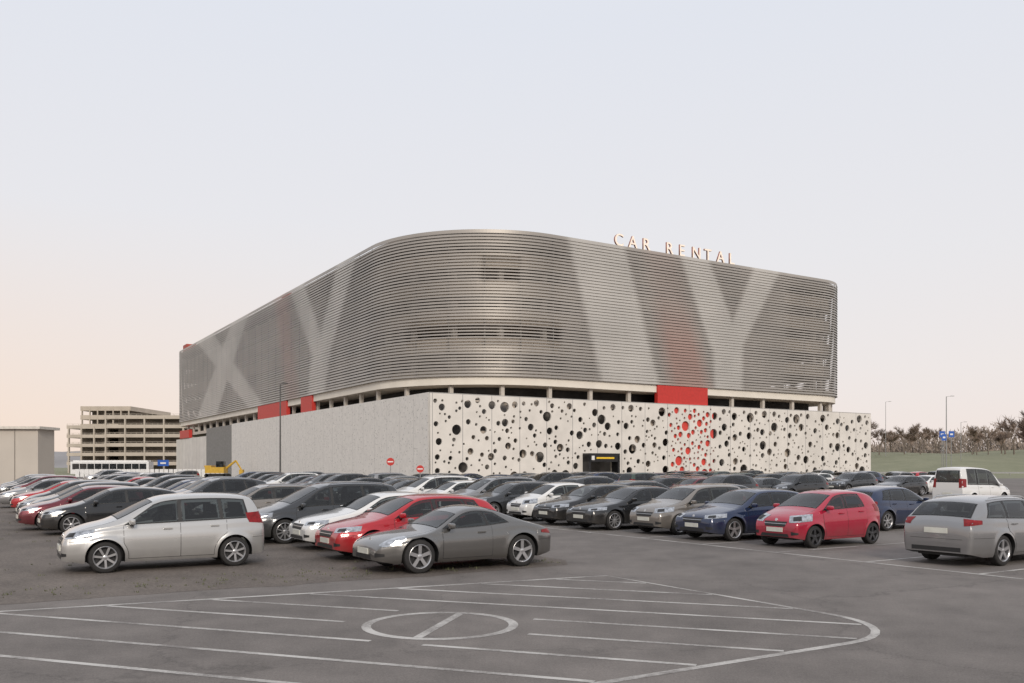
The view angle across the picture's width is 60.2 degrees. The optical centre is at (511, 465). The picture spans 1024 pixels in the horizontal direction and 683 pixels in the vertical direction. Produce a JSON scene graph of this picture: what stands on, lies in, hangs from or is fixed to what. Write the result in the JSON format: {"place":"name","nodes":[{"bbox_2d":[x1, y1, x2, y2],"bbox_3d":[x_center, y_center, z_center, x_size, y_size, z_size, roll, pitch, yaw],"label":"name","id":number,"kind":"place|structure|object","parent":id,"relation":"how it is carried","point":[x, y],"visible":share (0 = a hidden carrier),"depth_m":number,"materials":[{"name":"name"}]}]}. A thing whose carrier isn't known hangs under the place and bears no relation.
{"place":"outdoors","nodes":[
{"label":"outdoors","id":0,"kind":"place"},
{"bbox_2d":[0,503,566,604],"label":"gravel strip","id":1,"kind":"object","parent":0,"point":[21,552],"visible":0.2,"depth_m":17.76,"materials":[{"name":"stone"}]},
{"bbox_2d":[0,476,41,492],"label":"parked car","id":2,"kind":"object","parent":1,"relation":"on","point":[5,488],"visible":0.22,"depth_m":55.58,"materials":[{"name":"grey paint"}]},
{"bbox_2d":[0,475,44,486],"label":"parked car","id":3,"kind":"object","parent":1,"relation":"on","point":[23,479],"visible":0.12,"depth_m":60.53,"materials":[{"name":"grey paint"}]},
{"bbox_2d":[0,474,53,484],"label":"parked car","id":4,"kind":"object","parent":1,"relation":"on","point":[20,478],"visible":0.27,"depth_m":62.79,"materials":[{"name":"silver paint"}]},
{"bbox_2d":[0,478,83,503],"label":"parked car","id":5,"kind":"object","parent":1,"relation":"on","point":[5,497],"visible":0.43,"depth_m":44.80,"materials":[{"name":"silver paint"}]},
{"bbox_2d":[10,480,74,507],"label":"parked car","id":6,"kind":"object","parent":1,"relation":"on","point":[15,500],"visible":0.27,"depth_m":40.04,"materials":[{"name":"red paint"}]},
{"bbox_2d":[10,475,77,489],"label":"parked car","id":7,"kind":"object","parent":1,"relation":"on","point":[41,478],"visible":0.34,"depth_m":54.28,"materials":[{"name":"red paint"}]},
{"bbox_2d":[16,485,75,511],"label":"parked car","id":8,"kind":"object","parent":1,"relation":"on","point":[22,503],"visible":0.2,"depth_m":33.48,"materials":[{"name":"grey paint"}]},
{"bbox_2d":[23,479,116,500],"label":"parked car","id":9,"kind":"object","parent":1,"relation":"on","point":[62,487],"visible":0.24,"depth_m":36.25,"materials":[{"name":"grey paint"}]},
{"bbox_2d":[16,485,127,529],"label":"parked car","id":10,"kind":"object","parent":1,"relation":"on","point":[27,514],"visible":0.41,"depth_m":29.06,"materials":[{"name":"red paint"}]},
{"bbox_2d":[29,481,139,504],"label":"parked car","id":11,"kind":"object","parent":1,"relation":"on","point":[122,483],"visible":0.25,"depth_m":32.19,"materials":[{"name":"grey paint"}]},
{"bbox_2d":[37,486,175,531],"bbox_3d":[-12.669,1.378,28.125,4.275,1.443,2.100,0,0,-32],"label":"parked car","id":12,"kind":"object","parent":1,"relation":"on","point":[101,505],"visible":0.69,"depth_m":27.16,"materials":[{"name":"black paint"}]},
{"bbox_2d":[102,474,140,479],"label":"parked car","id":13,"kind":"object","parent":1,"relation":"on","point":[110,477],"visible":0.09,"depth_m":61.88,"materials":[{"name":"black paint"}]},
{"bbox_2d":[109,475,139,480],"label":"parked car","id":14,"kind":"object","parent":1,"relation":"on","point":[122,478],"visible":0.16,"depth_m":59.80,"materials":[{"name":"grey paint"}]},
{"bbox_2d":[133,478,154,484],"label":"parked car","id":15,"kind":"object","parent":1,"relation":"on","point":[142,481],"visible":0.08,"depth_m":50.63,"materials":[{"name":"grey paint"}]},
{"bbox_2d":[57,492,263,572],"bbox_3d":[-7.354,1.335,18.599,3.935,1.530,2.000,0,0,-31],"label":"parked car","id":16,"kind":"object","parent":1,"relation":"on","point":[227,528],"visible":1,"depth_m":18.00,"materials":[{"name":"silver paint"}]},
{"bbox_2d":[140,474,199,486],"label":"parked car","id":17,"kind":"object","parent":1,"relation":"on","point":[155,481],"visible":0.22,"depth_m":46.52,"materials":[{"name":"grey paint"}]},
{"bbox_2d":[153,477,202,487],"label":"parked car","id":18,"kind":"object","parent":1,"relation":"on","point":[166,483],"visible":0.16,"depth_m":44.15,"materials":[{"name":"black paint"}]},
{"bbox_2d":[164,479,199,489],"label":"parked car","id":19,"kind":"object","parent":1,"relation":"on","point":[174,485],"visible":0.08,"depth_m":42.09,"materials":[{"name":"blue paint"}]},
{"bbox_2d":[172,481,194,490],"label":"parked car","id":20,"kind":"object","parent":1,"relation":"on","point":[182,486],"visible":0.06,"depth_m":39.77,"materials":[{"name":"grey paint"}]},
{"bbox_2d":[174,476,230,492],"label":"parked car","id":21,"kind":"object","parent":1,"relation":"on","point":[195,483],"visible":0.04,"depth_m":37.48,"materials":[{"name":"blue paint"}]},
{"bbox_2d":[178,477,266,493],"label":"parked car","id":22,"kind":"object","parent":1,"relation":"on","point":[235,485],"visible":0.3,"depth_m":35.27,"materials":[{"name":"grey paint"}]},
{"bbox_2d":[237,483,308,507],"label":"parked car","id":23,"kind":"object","parent":1,"relation":"on","point":[260,495],"visible":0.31,"depth_m":30.85,"materials":[{"name":"beige paint"}]},
{"bbox_2d":[0,521,559,597],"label":"weeds","id":24,"kind":"object","parent":1,"relation":"on","point":[255,578],"visible":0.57,"depth_m":16.91,"materials":[{"name":"plant"}]},
{"bbox_2d":[257,481,396,543],"bbox_3d":[-5.418,1.274,25.297,4.537,1.652,2.140,0,0,-32],"label":"parked car","id":25,"kind":"object","parent":1,"relation":"on","point":[279,516],"visible":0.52,"depth_m":24.44,"materials":[{"name":"grey paint"}]},
{"bbox_2d":[288,491,420,544],"bbox_3d":[-3.468,1.387,23.443,4.624,1.426,2.120,0,0,-31],"label":"parked car","id":26,"kind":"object","parent":1,"relation":"on","point":[304,528],"visible":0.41,"depth_m":22.44,"materials":[{"name":"white paint"}]},
{"bbox_2d":[315,493,496,560],"bbox_3d":[-2.398,1.378,20.932,4.275,1.443,2.100,0,0,-31],"label":"parked car","id":27,"kind":"object","parent":1,"relation":"on","point":[341,536],"visible":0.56,"depth_m":20.08,"materials":[{"name":"red paint"}]},
{"bbox_2d":[352,505,550,572],"bbox_3d":[-1.226,1.459,18.600,4.092,1.282,2.100,0,0,-32],"label":"parked car","id":28,"kind":"object","parent":1,"relation":"on","point":[422,543],"visible":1,"depth_m":17.90,"materials":[{"name":"grey paint"}]},
{"bbox_2d":[54,450,965,467],"bbox_3d":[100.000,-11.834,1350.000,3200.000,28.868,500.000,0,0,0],"label":"distant hill","id":29,"kind":"structure","parent":0,"point":[60,459],"depth_m":1168.17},
{"bbox_2d":[0,476,1023,682],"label":"parking lot","id":30,"kind":"structure","parent":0,"point":[938,626],"depth_m":11.88,"materials":[{"name":"asphalt"}]},
{"bbox_2d":[0,426,59,483],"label":"beige building","id":31,"kind":"structure","parent":30,"relation":"on","point":[26,450],"depth_m":98.00,"materials":[{"name":"concrete"}]},
{"bbox_2d":[85,470,123,479],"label":"parked car","id":32,"kind":"object","parent":30,"relation":"on","point":[102,473],"visible":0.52,"depth_m":104.58,"materials":[{"name":"silver paint"}]},
{"bbox_2d":[70,460,153,475],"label":"city bus","id":33,"kind":"object","parent":30,"relation":"on","point":[111,464],"visible":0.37,"depth_m":186.00,"materials":[{"name":"white metal"}]},
{"bbox_2d":[75,469,223,476],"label":"site fence","id":34,"kind":"object","parent":30,"relation":"on","point":[90,471],"visible":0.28,"depth_m":169.90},
{"bbox_2d":[143,472,173,477],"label":"parked car","id":35,"kind":"object","parent":30,"relation":"on","point":[157,475],"visible":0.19,"depth_m":78.48,"materials":[{"name":"grey paint"}]},
{"bbox_2d":[158,460,168,468],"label":"information sign","id":36,"kind":"object","parent":30,"relation":"on","point":[163,463],"visible":0.83,"depth_m":189.88,"materials":[{"name":"metal"}]},
{"bbox_2d":[176,470,199,475],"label":"parked car","id":37,"kind":"object","parent":30,"relation":"on","point":[190,472],"visible":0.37,"depth_m":117.40,"materials":[{"name":"beige paint"}]},
{"bbox_2d":[204,460,243,477],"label":"yellow excavator","id":38,"kind":"object","parent":30,"relation":"on","point":[220,467],"visible":0.77,"depth_m":148.90,"materials":[{"name":"metal"}]},
{"bbox_2d":[235,471,260,476],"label":"parked car","id":39,"kind":"object","parent":30,"relation":"on","point":[245,474],"visible":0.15,"depth_m":71.76,"materials":[{"name":"silver paint"}]},
{"bbox_2d":[245,472,284,478],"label":"parked car","id":40,"kind":"object","parent":30,"relation":"on","point":[256,475],"visible":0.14,"depth_m":69.53,"materials":[{"name":"black paint"}]},
{"bbox_2d":[256,473,283,480],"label":"parked car","id":41,"kind":"object","parent":30,"relation":"on","point":[264,477],"visible":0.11,"depth_m":67.48,"materials":[{"name":"black paint"}]},
{"bbox_2d":[279,383,287,471],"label":"street lamp","id":42,"kind":"object","parent":30,"relation":"on","point":[280,433],"visible":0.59,"depth_m":108.93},
{"bbox_2d":[266,472,317,483],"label":"parked car","id":43,"kind":"object","parent":30,"relation":"on","point":[282,478],"visible":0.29,"depth_m":62.92,"materials":[{"name":"white paint"}]},
{"bbox_2d":[283,475,316,483],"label":"parked car","id":44,"kind":"object","parent":30,"relation":"on","point":[295,479],"visible":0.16,"depth_m":60.76,"materials":[{"name":"black paint"}]},
{"bbox_2d":[297,473,338,484],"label":"parked car","id":45,"kind":"object","parent":30,"relation":"on","point":[319,478],"visible":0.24,"depth_m":56.14,"materials":[{"name":"grey paint"}]},
{"bbox_2d":[310,473,370,484],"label":"parked car","id":46,"kind":"object","parent":30,"relation":"on","point":[343,477],"visible":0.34,"depth_m":54.08,"materials":[{"name":"black paint"}]},
{"bbox_2d":[349,477,384,482],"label":"parked car","id":47,"kind":"object","parent":30,"relation":"on","point":[366,479],"visible":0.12,"depth_m":52.24,"materials":[{"name":"black paint"}]},
{"bbox_2d":[368,473,406,478],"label":"parked car","id":48,"kind":"object","parent":30,"relation":"on","point":[379,475],"visible":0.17,"depth_m":59.80,"materials":[{"name":"silver paint"}]},
{"bbox_2d":[382,478,414,484],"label":"parked car","id":49,"kind":"object","parent":30,"relation":"on","point":[391,481],"visible":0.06,"depth_m":47.69,"materials":[{"name":"grey paint"}]},
{"bbox_2d":[382,476,418,480],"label":"parked car","id":50,"kind":"object","parent":30,"relation":"on","point":[391,477],"visible":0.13,"depth_m":57.84,"materials":[{"name":"silver paint"}]},
{"bbox_2d":[391,479,416,488],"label":"parked car","id":51,"kind":"object","parent":30,"relation":"on","point":[399,484],"visible":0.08,"depth_m":45.09,"materials":[{"name":"black paint"}]},
{"bbox_2d":[396,475,471,492],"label":"parked car","id":52,"kind":"object","parent":30,"relation":"on","point":[425,483],"visible":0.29,"depth_m":42.85,"materials":[{"name":"white paint"}]},
{"bbox_2d":[0,575,879,682],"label":"hatched marking","id":53,"kind":"object","parent":30,"relation":"on","point":[513,625],"visible":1,"depth_m":11.01,"materials":[{"name":"paint"}]},
{"bbox_2d":[421,480,475,493],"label":"parked car","id":54,"kind":"object","parent":30,"relation":"on","point":[448,487],"visible":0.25,"depth_m":40.54,"materials":[{"name":"white paint"}]},
{"bbox_2d":[461,473,482,478],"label":"parked car","id":55,"kind":"object","parent":30,"relation":"on","point":[474,475],"visible":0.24,"depth_m":84.12,"materials":[{"name":"blue paint"}]},
{"bbox_2d":[449,476,535,495],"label":"parked car","id":56,"kind":"object","parent":30,"relation":"on","point":[480,486],"visible":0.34,"depth_m":38.46,"materials":[{"name":"silver paint"}]},
{"bbox_2d":[471,481,548,512],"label":"parked car","id":57,"kind":"object","parent":30,"relation":"on","point":[498,498],"visible":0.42,"depth_m":35.90,"materials":[{"name":"grey paint"}]},
{"bbox_2d":[507,482,583,520],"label":"parked car","id":58,"kind":"object","parent":30,"relation":"on","point":[521,506],"visible":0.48,"depth_m":33.98,"materials":[{"name":"white paint"}]},
{"bbox_2d":[532,472,573,482],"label":"parked car","id":59,"kind":"object","parent":30,"relation":"on","point":[550,477],"visible":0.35,"depth_m":64.55,"materials":[{"name":"grey paint"}]},
{"bbox_2d":[533,484,626,525],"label":"parked car","id":60,"kind":"object","parent":30,"relation":"on","point":[552,510],"visible":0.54,"depth_m":31.64,"materials":[{"name":"black paint"}]},
{"bbox_2d":[559,476,614,484],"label":"parked car","id":61,"kind":"object","parent":30,"relation":"on","point":[586,480],"visible":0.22,"depth_m":40.10,"materials":[{"name":"grey paint"}]},
{"bbox_2d":[583,453,619,472],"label":"entrance portal","id":62,"kind":"object","parent":30,"relation":"on","point":[589,458],"visible":0.86,"depth_m":104.04,"materials":[{"name":"metal"}]},
{"bbox_2d":[583,472,619,480],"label":"parked car","id":63,"kind":"object","parent":30,"relation":"on","point":[613,476],"visible":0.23,"depth_m":66.54,"materials":[{"name":"blue paint"}]},
{"bbox_2d":[566,485,668,529],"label":"parked car","id":64,"kind":"object","parent":30,"relation":"on","point":[611,510],"visible":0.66,"depth_m":29.21,"materials":[{"name":"black paint"}]},
{"bbox_2d":[617,472,656,481],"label":"parked car","id":65,"kind":"object","parent":30,"relation":"on","point":[641,476],"visible":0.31,"depth_m":61.59,"materials":[{"name":"green paint"}]},
{"bbox_2d":[609,480,670,488],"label":"parked car","id":66,"kind":"object","parent":30,"relation":"on","point":[638,483],"visible":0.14,"depth_m":38.26,"materials":[{"name":"grey paint"}]},
{"bbox_2d":[647,477,683,486],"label":"parked car","id":67,"kind":"object","parent":30,"relation":"on","point":[668,481],"visible":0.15,"depth_m":53.31,"materials":[{"name":"black paint"}]},
{"bbox_2d":[630,484,740,534],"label":"parked car","id":68,"kind":"object","parent":30,"relation":"on","point":[665,509],"visible":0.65,"depth_m":27.39,"materials":[{"name":"beige paint"}]},
{"bbox_2d":[669,477,707,487],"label":"parked car","id":69,"kind":"object","parent":30,"relation":"on","point":[692,480],"visible":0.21,"depth_m":51.40,"materials":[{"name":"grey paint"}]},
{"bbox_2d":[703,471,729,475],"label":"parked car","id":70,"kind":"object","parent":30,"relation":"on","point":[709,473],"visible":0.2,"depth_m":78.42,"materials":[{"name":"green paint"}]},
{"bbox_2d":[697,474,758,487],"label":"parked car","id":71,"kind":"object","parent":30,"relation":"on","point":[745,480],"visible":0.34,"depth_m":49.20,"materials":[{"name":"grey paint"}]},
{"bbox_2d":[675,488,797,540],"bbox_3d":[6.902,1.378,26.044,4.275,1.443,2.100,0,0,-31],"label":"parked car","id":72,"kind":"object","parent":30,"relation":"on","point":[733,515],"visible":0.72,"depth_m":25.06,"materials":[{"name":"blue paint"}]},
{"bbox_2d":[739,470,762,474],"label":"parked car","id":73,"kind":"object","parent":30,"relation":"on","point":[755,472],"visible":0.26,"depth_m":97.21,"materials":[{"name":"black paint"}]},
{"bbox_2d":[753,477,780,487],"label":"parked car","id":74,"kind":"object","parent":30,"relation":"on","point":[765,482],"visible":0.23,"depth_m":53.02,"materials":[{"name":"grey paint"}]},
{"bbox_2d":[752,473,783,478],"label":"parked car","id":75,"kind":"object","parent":30,"relation":"on","point":[775,475],"visible":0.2,"depth_m":68.85,"materials":[{"name":"grey paint"}]},
{"bbox_2d":[530,494,1023,578],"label":"bay marking","id":76,"kind":"object","parent":30,"relation":"on","point":[823,548],"visible":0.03,"depth_m":21.57,"materials":[{"name":"paint"}]},
{"bbox_2d":[770,473,828,492],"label":"parked car","id":77,"kind":"object","parent":30,"relation":"on","point":[799,482],"visible":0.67,"depth_m":53.39,"materials":[{"name":"black paint"}]},
{"bbox_2d":[756,489,879,547],"bbox_3d":[8.264,1.369,23.829,3.465,1.463,1.950,0,0,-32],"label":"parked car","id":78,"kind":"object","parent":30,"relation":"on","point":[812,518],"visible":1,"depth_m":23.19,"materials":[{"name":"paint"}]},
{"bbox_2d":[813,473,834,479],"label":"parked car","id":79,"kind":"object","parent":30,"relation":"on","point":[828,476],"visible":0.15,"depth_m":84.74,"materials":[{"name":"white paint"}]},
{"bbox_2d":[827,472,877,489],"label":"parked car","id":80,"kind":"object","parent":30,"relation":"on","point":[844,481],"visible":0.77,"depth_m":66.71,"materials":[{"name":"grey paint"}]},
{"bbox_2d":[855,471,883,483],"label":"parked car","id":81,"kind":"object","parent":30,"relation":"on","point":[878,476],"visible":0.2,"depth_m":80.59,"materials":[{"name":"blue paint"}]},
{"bbox_2d":[845,486,928,530],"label":"parked car","id":82,"kind":"object","parent":30,"relation":"on","point":[897,505],"visible":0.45,"depth_m":28.88,"materials":[{"name":"blue paint"}]},
{"bbox_2d":[886,472,914,476],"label":"parked car","id":83,"kind":"object","parent":30,"relation":"on","point":[897,474],"visible":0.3,"depth_m":95.85,"materials":[{"name":"beige paint"}]},
{"bbox_2d":[874,475,927,495],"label":"parked car","id":84,"kind":"object","parent":30,"relation":"on","point":[917,484],"visible":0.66,"depth_m":62.14,"materials":[{"name":"black paint"}]},
{"bbox_2d":[919,475,934,494],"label":"parked car","id":85,"kind":"object","parent":30,"relation":"on","point":[929,479],"visible":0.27,"depth_m":65.16,"materials":[{"name":"white paint"}]},
{"bbox_2d":[904,494,1023,565],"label":"parked car","id":86,"kind":"object","parent":30,"relation":"on","point":[990,528],"visible":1,"depth_m":18.69,"materials":[{"name":"silver paint"}]},
{"bbox_2d":[932,467,1009,497],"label":"parked car","id":87,"kind":"object","parent":30,"relation":"on","point":[965,480],"visible":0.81,"depth_m":46.48,"materials":[{"name":"white paint"}]},
{"bbox_2d":[0,0,1023,451],"label":"sky","id":88,"kind":"structure","parent":0,"point":[171,170],"materials":[{"name":"white"}]},
{"bbox_2d":[54,468,1023,478],"bbox_3d":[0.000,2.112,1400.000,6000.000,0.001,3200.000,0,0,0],"label":"ground","id":89,"kind":"structure","parent":0,"point":[60,471],"depth_m":219.94,"materials":[{"name":"asphalt"}]},
{"bbox_2d":[67,424,117,472],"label":"multi storey car park","id":90,"kind":"structure","parent":89,"relation":"on","point":[92,441],"depth_m":265.85,"materials":[{"name":"beige concrete"}]},
{"bbox_2d":[80,406,170,424],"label":"multi storey car park","id":91,"kind":"structure","parent":89,"relation":"on","point":[97,415],"depth_m":339.94,"materials":[{"name":"concrete"}]},
{"bbox_2d":[104,414,197,472],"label":"multi storey car park","id":92,"kind":"structure","parent":89,"relation":"on","point":[153,438],"depth_m":261.92,"materials":[{"name":"beige concrete"}]},
{"bbox_2d":[176,229,870,476],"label":"car rental building","id":93,"kind":"structure","parent":89,"relation":"on","point":[484,352],"depth_m":111.17,"materials":[{"name":"metal"}]},
{"bbox_2d":[871,450,1023,474],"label":"hill","id":94,"kind":"structure","parent":0,"point":[998,461],"depth_m":239.60,"materials":[{"name":"green plant"}]},
{"bbox_2d":[875,429,895,454],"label":"bare tree","id":95,"kind":"object","parent":94,"relation":"on","point":[881,432],"visible":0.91,"depth_m":266.71,"materials":[{"name":"brown plant"}]},
{"bbox_2d":[886,429,899,451],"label":"bare tree","id":96,"kind":"object","parent":94,"relation":"on","point":[895,437],"visible":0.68,"depth_m":295.10,"materials":[{"name":"brown plant"}]},
{"bbox_2d":[894,426,915,453],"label":"bare tree","id":97,"kind":"object","parent":94,"relation":"on","point":[899,431],"visible":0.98,"depth_m":268.27,"materials":[{"name":"brown plant"}]},
{"bbox_2d":[903,434,917,452],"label":"bare tree","id":98,"kind":"object","parent":94,"relation":"on","point":[912,438],"visible":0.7,"depth_m":297.10,"materials":[{"name":"brown plant"}]},
{"bbox_2d":[908,422,931,453],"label":"bare tree","id":99,"kind":"object","parent":94,"relation":"on","point":[917,429],"visible":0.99,"depth_m":267.95,"materials":[{"name":"brown plant"}]},
{"bbox_2d":[916,431,931,452],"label":"bare tree","id":100,"kind":"object","parent":94,"relation":"on","point":[928,437],"visible":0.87,"depth_m":292.60,"materials":[{"name":"brown plant"}]},
{"bbox_2d":[925,428,945,452],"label":"bare tree","id":101,"kind":"object","parent":94,"relation":"on","point":[936,434],"visible":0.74,"depth_m":303.71,"materials":[{"name":"brown plant"}]},
{"bbox_2d":[871,422,1023,453],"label":"wood","id":102,"kind":"object","parent":94,"relation":"on","point":[930,447],"visible":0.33,"depth_m":334.10,"materials":[{"name":"plant"}]},
{"bbox_2d":[968,425,989,453],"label":"bare tree","id":103,"kind":"object","parent":94,"relation":"on","point":[972,431],"visible":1,"depth_m":249.21,"materials":[{"name":"brown plant"}]},
{"bbox_2d":[977,430,998,454],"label":"bare tree","id":104,"kind":"object","parent":94,"relation":"on","point":[994,434],"visible":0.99,"depth_m":255.15,"materials":[{"name":"brown plant"}]},
{"bbox_2d":[993,434,1009,453],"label":"bare tree","id":105,"kind":"object","parent":94,"relation":"on","point":[998,438],"visible":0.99,"depth_m":277.40,"materials":[{"name":"brown plant"}]},
{"bbox_2d":[988,408,1023,439],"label":"bare tree","id":106,"kind":"object","parent":94,"relation":"on","point":[1020,427],"visible":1,"depth_m":97.81,"materials":[{"name":"brown plant"}]},
{"bbox_2d":[997,418,1023,454],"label":"bare tree","id":107,"kind":"object","parent":94,"relation":"on","point":[1007,430],"visible":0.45,"depth_m":253.28,"materials":[{"name":"brown plant"}]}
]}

